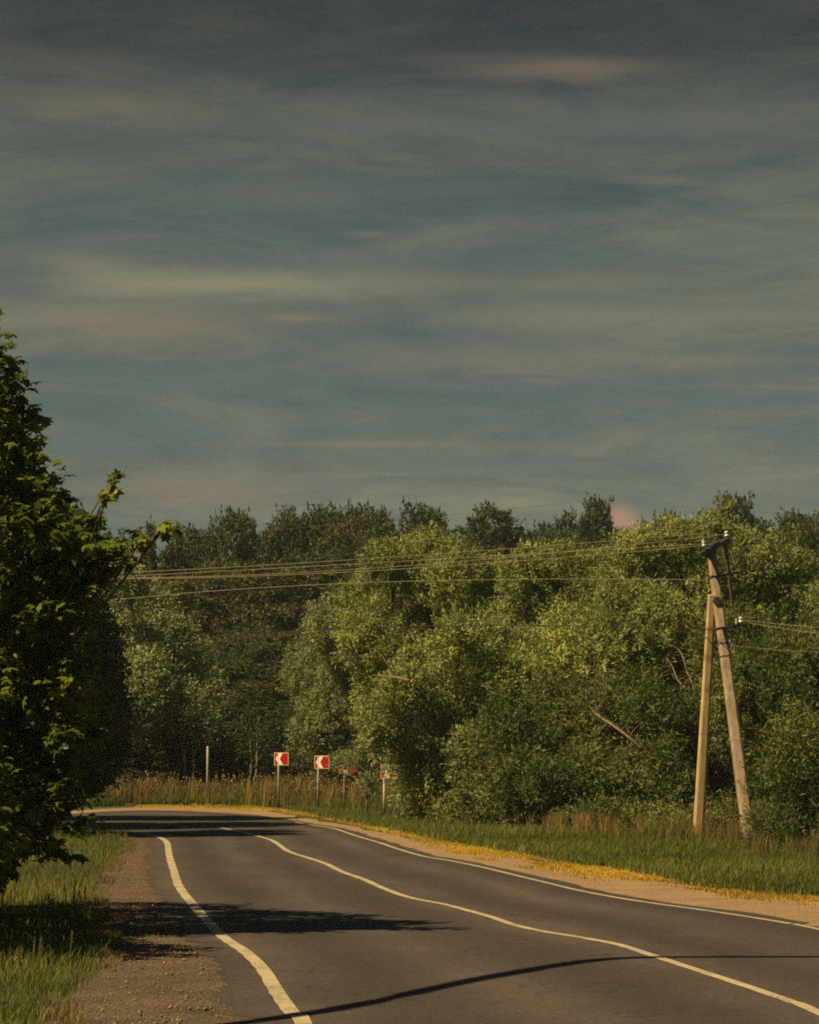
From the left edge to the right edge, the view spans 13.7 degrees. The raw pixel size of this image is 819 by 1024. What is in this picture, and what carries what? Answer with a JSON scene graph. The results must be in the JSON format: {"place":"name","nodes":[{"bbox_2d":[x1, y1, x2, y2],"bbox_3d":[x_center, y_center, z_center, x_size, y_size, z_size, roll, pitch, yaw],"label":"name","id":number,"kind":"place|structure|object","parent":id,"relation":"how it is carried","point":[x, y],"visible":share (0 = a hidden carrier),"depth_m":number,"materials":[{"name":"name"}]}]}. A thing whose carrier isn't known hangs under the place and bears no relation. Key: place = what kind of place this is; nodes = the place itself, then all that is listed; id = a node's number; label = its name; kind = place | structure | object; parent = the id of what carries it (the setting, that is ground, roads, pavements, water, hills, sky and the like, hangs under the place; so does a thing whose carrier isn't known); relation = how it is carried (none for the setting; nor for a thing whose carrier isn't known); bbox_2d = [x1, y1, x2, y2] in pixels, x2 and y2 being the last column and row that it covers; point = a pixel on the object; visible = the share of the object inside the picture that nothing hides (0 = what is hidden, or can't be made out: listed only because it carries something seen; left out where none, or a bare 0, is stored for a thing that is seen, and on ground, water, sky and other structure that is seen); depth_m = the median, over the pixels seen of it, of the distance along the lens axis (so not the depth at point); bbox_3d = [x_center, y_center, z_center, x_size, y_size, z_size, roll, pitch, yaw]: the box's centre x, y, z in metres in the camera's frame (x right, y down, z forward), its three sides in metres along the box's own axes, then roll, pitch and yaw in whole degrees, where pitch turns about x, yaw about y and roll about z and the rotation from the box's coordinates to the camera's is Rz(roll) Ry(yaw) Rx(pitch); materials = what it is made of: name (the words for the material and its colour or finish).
{"place":"outdoors","nodes":[
{"label":"outdoors","id":0,"kind":"place"},
{"bbox_2d":[0,821,127,997],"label":"seeding grass","id":1,"kind":"structure","parent":0,"point":[19,954],"depth_m":44.48,"materials":[{"name":"green plant"}]},
{"bbox_2d":[0,826,128,1023],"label":"grass","id":2,"kind":"structure","parent":0,"point":[63,955],"depth_m":36.91,"materials":[{"name":"green plant"}]},
{"bbox_2d":[96,773,403,812],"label":"meadow grass","id":3,"kind":"structure","parent":0,"point":[144,790],"depth_m":133.56,"materials":[{"name":"plant"}]},
{"bbox_2d":[0,779,815,1023],"bbox_3d":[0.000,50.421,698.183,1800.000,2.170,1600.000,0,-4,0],"label":"ground","id":4,"kind":"structure","parent":0,"point":[72,992],"depth_m":46.26,"materials":[{"name":"green plant"}]},
{"bbox_2d":[2,471,144,833],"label":"dark tree","id":5,"kind":"object","parent":4,"relation":"on","point":[111,703],"visible":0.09,"depth_m":82.74,"materials":[{"name":"green plant"}]},
{"bbox_2d":[24,837,137,1023],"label":"dry grass","id":6,"kind":"structure","parent":4,"relation":"on","point":[62,1012],"depth_m":34.95,"materials":[{"name":"brown plant"}]},
{"bbox_2d":[0,307,183,894],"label":"maple tree","id":7,"kind":"object","parent":4,"relation":"on","point":[37,647],"visible":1,"depth_m":37.69,"materials":[{"name":"green plant"}]},
{"bbox_2d":[52,486,135,826],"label":"dark tree","id":8,"kind":"object","parent":4,"relation":"on","point":[114,638],"visible":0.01,"depth_m":92.90,"materials":[{"name":"green plant"}]},
{"bbox_2d":[58,491,139,818],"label":"dark tree","id":9,"kind":"object","parent":4,"relation":"on","point":[125,744],"depth_m":102.16,"materials":[{"name":"green plant"}]},
{"bbox_2d":[91,527,138,586],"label":"broadleaf tree","id":10,"kind":"object","parent":4,"relation":"on","point":[119,532],"depth_m":214.19,"materials":[{"name":"green plant"}]},
{"bbox_2d":[112,738,164,787],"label":"shrub","id":11,"kind":"object","parent":4,"relation":"on","point":[141,769],"visible":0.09,"depth_m":148.91,"materials":[{"name":"green plant"}]},
{"bbox_2d":[142,511,158,579],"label":"spruce tree","id":12,"kind":"object","parent":4,"relation":"on","point":[152,552],"visible":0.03,"depth_m":212.19,"materials":[{"name":"green plant"}]},
{"bbox_2d":[49,835,256,1023],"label":"gravel shoulder","id":13,"kind":"object","parent":4,"relation":"on","point":[102,992],"visible":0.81,"depth_m":30.91},
{"bbox_2d":[55,844,233,1023],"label":"loose stones","id":14,"kind":"object","parent":13,"relation":"on","point":[170,1006],"visible":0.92,"depth_m":31.78,"materials":[{"name":"grey gravel"}]},
{"bbox_2d":[129,746,183,783],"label":"shrub","id":15,"kind":"object","parent":4,"relation":"on","point":[145,748],"visible":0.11,"depth_m":150.46,"materials":[{"name":"green plant"}]},
{"bbox_2d":[99,559,215,780],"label":"silver willow","id":16,"kind":"object","parent":4,"relation":"on","point":[153,666],"visible":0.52,"depth_m":147.11,"materials":[{"name":"grey plant"}]},
{"bbox_2d":[153,518,209,597],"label":"broadleaf tree","id":17,"kind":"object","parent":4,"relation":"on","point":[184,555],"visible":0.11,"depth_m":213.35,"materials":[{"name":"green plant"}]},
{"bbox_2d":[154,691,208,789],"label":"sapling","id":18,"kind":"object","parent":4,"relation":"on","point":[181,733],"visible":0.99,"depth_m":145.59,"materials":[{"name":"green plant"}]},
{"bbox_2d":[134,572,236,691],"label":"broadleaf tree","id":19,"kind":"object","parent":4,"relation":"on","point":[182,585],"visible":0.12,"depth_m":194.57,"materials":[{"name":"green plant"}]},
{"bbox_2d":[145,733,229,783],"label":"shrub","id":20,"kind":"object","parent":4,"relation":"on","point":[169,759],"visible":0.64,"depth_m":148.86,"materials":[{"name":"green plant"}]},
{"bbox_2d":[165,696,217,780],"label":"sapling","id":21,"kind":"object","parent":4,"relation":"on","point":[200,716],"visible":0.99,"depth_m":145.60,"materials":[{"name":"green plant"}]},
{"bbox_2d":[168,628,232,745],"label":"silver willow","id":22,"kind":"object","parent":4,"relation":"on","point":[207,676],"visible":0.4,"depth_m":157.01,"materials":[{"name":"grey plant"}]},
{"bbox_2d":[206,746,208,789],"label":"marker post","id":23,"kind":"object","parent":4,"relation":"on","point":[207,767],"visible":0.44,"depth_m":137.58,"materials":[{"name":"metal"}]},
{"bbox_2d":[191,504,262,583],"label":"broadleaf tree","id":24,"kind":"object","parent":4,"relation":"on","point":[241,545],"visible":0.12,"depth_m":211.66,"materials":[{"name":"green plant"}]},
{"bbox_2d":[193,710,260,755],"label":"broadleaf tree","id":25,"kind":"object","parent":4,"relation":"on","point":[222,740],"visible":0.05,"depth_m":162.56,"materials":[{"name":"green plant"}]},
{"bbox_2d":[184,555,283,658],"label":"broadleaf tree","id":26,"kind":"object","parent":4,"relation":"on","point":[226,578],"visible":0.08,"depth_m":196.71,"materials":[{"name":"green plant"}]},
{"bbox_2d":[186,656,289,742],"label":"broadleaf tree","id":27,"kind":"object","parent":4,"relation":"on","point":[234,673],"visible":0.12,"depth_m":170.75,"materials":[{"name":"green plant"}]},
{"bbox_2d":[67,790,409,812],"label":"undergrowth","id":28,"kind":"object","parent":4,"relation":"on","point":[188,800],"visible":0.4,"depth_m":130.46,"materials":[{"name":"green plant"}]},
{"bbox_2d":[210,741,270,783],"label":"shrub","id":29,"kind":"object","parent":4,"relation":"on","point":[227,753],"visible":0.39,"depth_m":151.63,"materials":[{"name":"green plant"}]},
{"bbox_2d":[80,766,403,808],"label":"dock stalks","id":30,"kind":"object","parent":4,"relation":"on","point":[156,780],"visible":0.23,"depth_m":135.07,"materials":[{"name":"brown plant"}]},
{"bbox_2d":[203,619,283,671],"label":"birch tree","id":31,"kind":"object","parent":4,"relation":"on","point":[228,647],"visible":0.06,"depth_m":181.05,"materials":[{"name":"green plant"}]},
{"bbox_2d":[221,709,282,781],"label":"sapling","id":32,"kind":"object","parent":4,"relation":"on","point":[248,737],"visible":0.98,"depth_m":145.53,"materials":[{"name":"green plant"}]},
{"bbox_2d":[212,679,307,769],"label":"broadleaf tree","id":33,"kind":"object","parent":4,"relation":"on","point":[249,697],"visible":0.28,"depth_m":163.20,"materials":[{"name":"green plant"}]},
{"bbox_2d":[233,707,289,781],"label":"sapling","id":34,"kind":"object","parent":4,"relation":"on","point":[267,724],"visible":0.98,"depth_m":145.51,"materials":[{"name":"green plant"}]},
{"bbox_2d":[213,558,344,638],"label":"broadleaf tree","id":35,"kind":"object","parent":4,"relation":"on","point":[278,612],"visible":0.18,"depth_m":194.55,"materials":[{"name":"green plant"}]},
{"bbox_2d":[274,753,288,807],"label":"chevron sign","id":36,"kind":"object","parent":4,"relation":"on","point":[281,758],"visible":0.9,"depth_m":125.65,"materials":[{"name":"metal"}]},
{"bbox_2d":[226,626,341,698],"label":"broadleaf tree","id":37,"kind":"object","parent":4,"relation":"on","point":[260,651],"visible":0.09,"depth_m":175.05,"materials":[{"name":"green plant"}]},
{"bbox_2d":[253,752,314,781],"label":"shrub","id":38,"kind":"object","parent":4,"relation":"on","point":[286,768],"visible":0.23,"depth_m":148.74,"materials":[{"name":"green plant"}]},
{"bbox_2d":[254,502,325,573],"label":"birch tree","id":39,"kind":"object","parent":4,"relation":"on","point":[277,545],"visible":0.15,"depth_m":215.24,"materials":[{"name":"green plant"}]},
{"bbox_2d":[251,700,354,777],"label":"broadleaf tree","id":40,"kind":"object","parent":4,"relation":"on","point":[283,717],"visible":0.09,"depth_m":158.61,"materials":[{"name":"green plant"}]},
{"bbox_2d":[267,543,367,631],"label":"broadleaf tree","id":41,"kind":"object","parent":4,"relation":"on","point":[333,555],"visible":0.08,"depth_m":197.35,"materials":[{"name":"green plant"}]},
{"bbox_2d":[314,756,329,807],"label":"chevron sign","id":42,"kind":"object","parent":4,"relation":"on","point":[320,762],"visible":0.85,"depth_m":121.66,"materials":[{"name":"metal"}]},
{"bbox_2d":[301,501,348,525],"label":"birch tree","id":43,"kind":"object","parent":4,"relation":"on","point":[322,511],"depth_m":221.94,"materials":[{"name":"green plant"}]},
{"bbox_2d":[271,580,387,799],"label":"willow tree","id":44,"kind":"object","parent":4,"relation":"on","point":[319,719],"visible":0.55,"depth_m":131.73,"materials":[{"name":"green plant"}]},
{"bbox_2d":[289,499,400,578],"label":"birch tree","id":45,"kind":"object","parent":4,"relation":"on","point":[355,528],"visible":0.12,"depth_m":214.31,"materials":[{"name":"green plant"}]},
{"bbox_2d":[339,764,354,809],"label":"chevron sign","id":46,"kind":"object","parent":4,"relation":"on","point":[341,771],"visible":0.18,"depth_m":118.65,"materials":[{"name":"metal"}]},
{"bbox_2d":[324,737,409,813],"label":"shrub","id":47,"kind":"object","parent":4,"relation":"on","point":[346,759],"visible":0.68,"depth_m":111.92,"materials":[{"name":"green plant"}]},
{"bbox_2d":[366,504,395,535],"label":"birch tree","id":48,"kind":"object","parent":4,"relation":"on","point":[391,519],"depth_m":221.61,"materials":[{"name":"green plant"}]},
{"bbox_2d":[381,764,395,814],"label":"chevron sign","id":49,"kind":"object","parent":4,"relation":"on","point":[383,776],"visible":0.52,"depth_m":107.68,"materials":[{"name":"metal"}]},
{"bbox_2d":[390,756,433,806],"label":"shrub","id":50,"kind":"object","parent":4,"relation":"on","point":[406,778],"visible":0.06,"depth_m":101.27,"materials":[{"name":"green plant"}]},
{"bbox_2d":[387,496,459,601],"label":"broadleaf tree","id":51,"kind":"object","parent":4,"relation":"on","point":[420,515],"visible":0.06,"depth_m":210.24,"materials":[{"name":"green plant"}]},
{"bbox_2d":[322,517,532,752],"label":"willow tree","id":52,"kind":"object","parent":4,"relation":"on","point":[384,603],"visible":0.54,"depth_m":114.90,"materials":[{"name":"green plant"}]},
{"bbox_2d":[337,595,529,820],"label":"willow tree","id":53,"kind":"object","parent":4,"relation":"on","point":[431,707],"visible":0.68,"depth_m":98.70,"materials":[{"name":"green plant"}]},
{"bbox_2d":[71,807,818,925],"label":"gravel shoulder","id":54,"kind":"object","parent":4,"relation":"on","point":[787,909],"visible":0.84,"depth_m":51.77},
{"bbox_2d":[135,803,818,901],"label":"dry grass","id":55,"kind":"structure","parent":4,"relation":"on","point":[570,866],"depth_m":62.85,"materials":[{"name":"yellow plant"}]},
{"bbox_2d":[454,499,540,768],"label":"broadleaf tree","id":56,"kind":"object","parent":4,"relation":"on","point":[505,536],"visible":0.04,"depth_m":219.04,"materials":[{"name":"green plant"}]},
{"bbox_2d":[519,518,559,552],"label":"broadleaf tree","id":57,"kind":"object","parent":4,"relation":"on","point":[542,531],"visible":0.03,"depth_m":223.99,"materials":[{"name":"green plant"}]},
{"bbox_2d":[464,532,622,658],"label":"willow tree","id":58,"kind":"object","parent":4,"relation":"on","point":[557,577],"visible":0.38,"depth_m":112.70,"materials":[{"name":"green plant"}]},
{"bbox_2d":[283,800,818,896],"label":"grass","id":59,"kind":"structure","parent":4,"relation":"on","point":[756,871],"depth_m":66.53,"materials":[{"name":"green plant"}]},
{"bbox_2d":[543,505,579,549],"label":"broadleaf tree","id":60,"kind":"object","parent":4,"relation":"on","point":[562,533],"visible":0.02,"depth_m":216.38,"materials":[{"name":"green plant"}]},
{"bbox_2d":[442,657,716,826],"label":"willow bush","id":61,"kind":"object","parent":4,"relation":"on","point":[604,743],"visible":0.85,"depth_m":92.42,"materials":[{"name":"green plant"}]},
{"bbox_2d":[564,490,618,736],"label":"broadleaf tree","id":62,"kind":"object","parent":4,"relation":"on","point":[589,529],"visible":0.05,"depth_m":211.82,"materials":[{"name":"green plant"}]},
{"bbox_2d":[470,566,714,714],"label":"willow bush","id":63,"kind":"object","parent":4,"relation":"on","point":[572,645],"visible":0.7,"depth_m":98.73,"materials":[{"name":"green plant"}]},
{"bbox_2d":[387,787,813,829],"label":"undergrowth","id":64,"kind":"object","parent":4,"relation":"on","point":[601,805],"visible":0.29,"depth_m":86.93,"materials":[{"name":"green plant"}]},
{"bbox_2d":[409,836,818,905],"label":"creeping grass","id":65,"kind":"structure","parent":4,"relation":"on","point":[461,851],"depth_m":57.58,"materials":[{"name":"plant"}]},
{"bbox_2d":[606,523,641,760],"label":"broadleaf tree","id":66,"kind":"object","parent":4,"relation":"on","point":[619,532],"depth_m":222.36,"materials":[{"name":"green plant"}]},
{"bbox_2d":[639,508,688,681],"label":"birch tree","id":67,"kind":"object","parent":4,"relation":"on","point":[675,516],"depth_m":214.57,"materials":[{"name":"green plant"}]},
{"bbox_2d":[586,497,818,663],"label":"willow tree","id":68,"kind":"object","parent":4,"relation":"on","point":[765,574],"visible":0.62,"depth_m":107.25,"materials":[{"name":"green plant"}]},
{"bbox_2d":[693,531,753,839],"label":"utility pole","id":69,"kind":"object","parent":4,"relation":"on","point":[715,611],"visible":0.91,"depth_m":78.66,"materials":[{"name":"concrete"}]},
{"bbox_2d":[110,579,689,600],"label":"overhead wire","id":70,"kind":"object","parent":69,"relation":"attached to","point":[380,582],"visible":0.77,"depth_m":96.98,"materials":[{"name":"metal"}]},
{"bbox_2d":[112,545,701,578],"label":"overhead wire","id":71,"kind":"object","parent":69,"relation":"attached to","point":[396,569],"visible":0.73,"depth_m":96.57,"materials":[{"name":"metal"}]},
{"bbox_2d":[118,544,695,576],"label":"overhead wire","id":72,"kind":"object","parent":69,"relation":"attached to","point":[400,561],"visible":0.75,"depth_m":95.16,"materials":[{"name":"metal"}]},
{"bbox_2d":[121,533,703,572],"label":"overhead wire","id":73,"kind":"object","parent":69,"relation":"attached to","point":[411,555],"visible":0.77,"depth_m":95.76,"materials":[{"name":"metal"}]},
{"bbox_2d":[129,534,724,577],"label":"overhead wire","id":74,"kind":"object","parent":69,"relation":"attached to","point":[400,566],"visible":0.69,"depth_m":98.07,"materials":[{"name":"metal"}]},
{"bbox_2d":[718,544,735,616],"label":"jumper wire","id":75,"kind":"object","parent":69,"relation":"hanging from","point":[728,578],"visible":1,"depth_m":79.23,"materials":[{"name":"metal"}]},
{"bbox_2d":[730,543,740,616],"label":"jumper wire","id":76,"kind":"object","parent":69,"relation":"hanging from","point":[737,580],"visible":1,"depth_m":79.24,"materials":[{"name":"metal"}]},
{"bbox_2d":[736,620,814,632],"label":"overhead wire","id":77,"kind":"object","parent":69,"relation":"attached to","point":[777,627],"visible":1,"depth_m":77.36,"materials":[{"name":"metal"}]},
{"bbox_2d":[745,620,818,627],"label":"overhead wire","id":78,"kind":"object","parent":69,"relation":"attached to","point":[781,624],"visible":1,"depth_m":76.70,"materials":[{"name":"metal"}]},
{"bbox_2d":[703,486,760,754],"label":"broadleaf tree","id":79,"kind":"object","parent":4,"relation":"on","point":[741,507],"visible":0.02,"depth_m":211.86,"materials":[{"name":"green plant"}]},
{"bbox_2d":[664,594,818,806],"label":"willow bush","id":80,"kind":"object","parent":4,"relation":"on","point":[760,675],"visible":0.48,"depth_m":94.38,"materials":[{"name":"green plant"}]},
{"bbox_2d":[736,511,784,752],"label":"broadleaf tree","id":81,"kind":"object","parent":4,"relation":"on","point":[763,526],"visible":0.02,"depth_m":214.20,"materials":[{"name":"green plant"}]},
{"bbox_2d":[728,686,818,847],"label":"willow bush","id":82,"kind":"object","parent":4,"relation":"on","point":[800,803],"visible":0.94,"depth_m":69.98,"materials":[{"name":"green plant"}]},
{"bbox_2d":[770,505,818,538],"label":"broadleaf tree","id":83,"kind":"object","parent":4,"relation":"on","point":[786,520],"visible":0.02,"depth_m":222.09,"materials":[{"name":"green plant"}]},
{"bbox_2d":[773,511,818,780],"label":"birch tree","id":84,"kind":"object","parent":4,"relation":"on","point":[808,534],"visible":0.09,"depth_m":214.99,"materials":[{"name":"green plant"}]},
{"bbox_2d":[0,0,818,573],"label":"sky","id":85,"kind":"structure","parent":0,"point":[455,256],"materials":[{"name":"blue"}]},
{"bbox_2d":[54,810,818,1023],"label":"road","id":86,"kind":"structure","parent":0,"point":[325,944],"depth_m":36.66,"materials":[{"name":"grey asphalt"}]},
{"bbox_2d":[142,833,311,1023],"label":"road marking","id":87,"kind":"object","parent":86,"relation":"on","point":[282,1000],"visible":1,"depth_m":34.19,"materials":[{"name":"paint"}]},
{"bbox_2d":[223,828,818,1014],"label":"road marking","id":88,"kind":"object","parent":86,"relation":"on","point":[810,1008],"visible":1,"depth_m":35.63,"materials":[{"name":"paint"}]},
{"bbox_2d":[297,822,818,929],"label":"road marking","id":89,"kind":"object","parent":86,"relation":"on","point":[569,887],"visible":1,"depth_m":50.79,"materials":[{"name":"paint"}]},
{"bbox_2d":[461,808,818,860],"bbox_3d":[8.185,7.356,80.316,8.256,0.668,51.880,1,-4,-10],"label":"tall grass","id":90,"kind":"structure","parent":0,"point":[584,824],"depth_m":76.68,"materials":[{"name":"green plant"}]},
{"bbox_2d":[625,800,818,842],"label":"seeding grass","id":91,"kind":"structure","parent":0,"point":[713,821],"depth_m":79.95,"materials":[{"name":"plant"}]}
]}

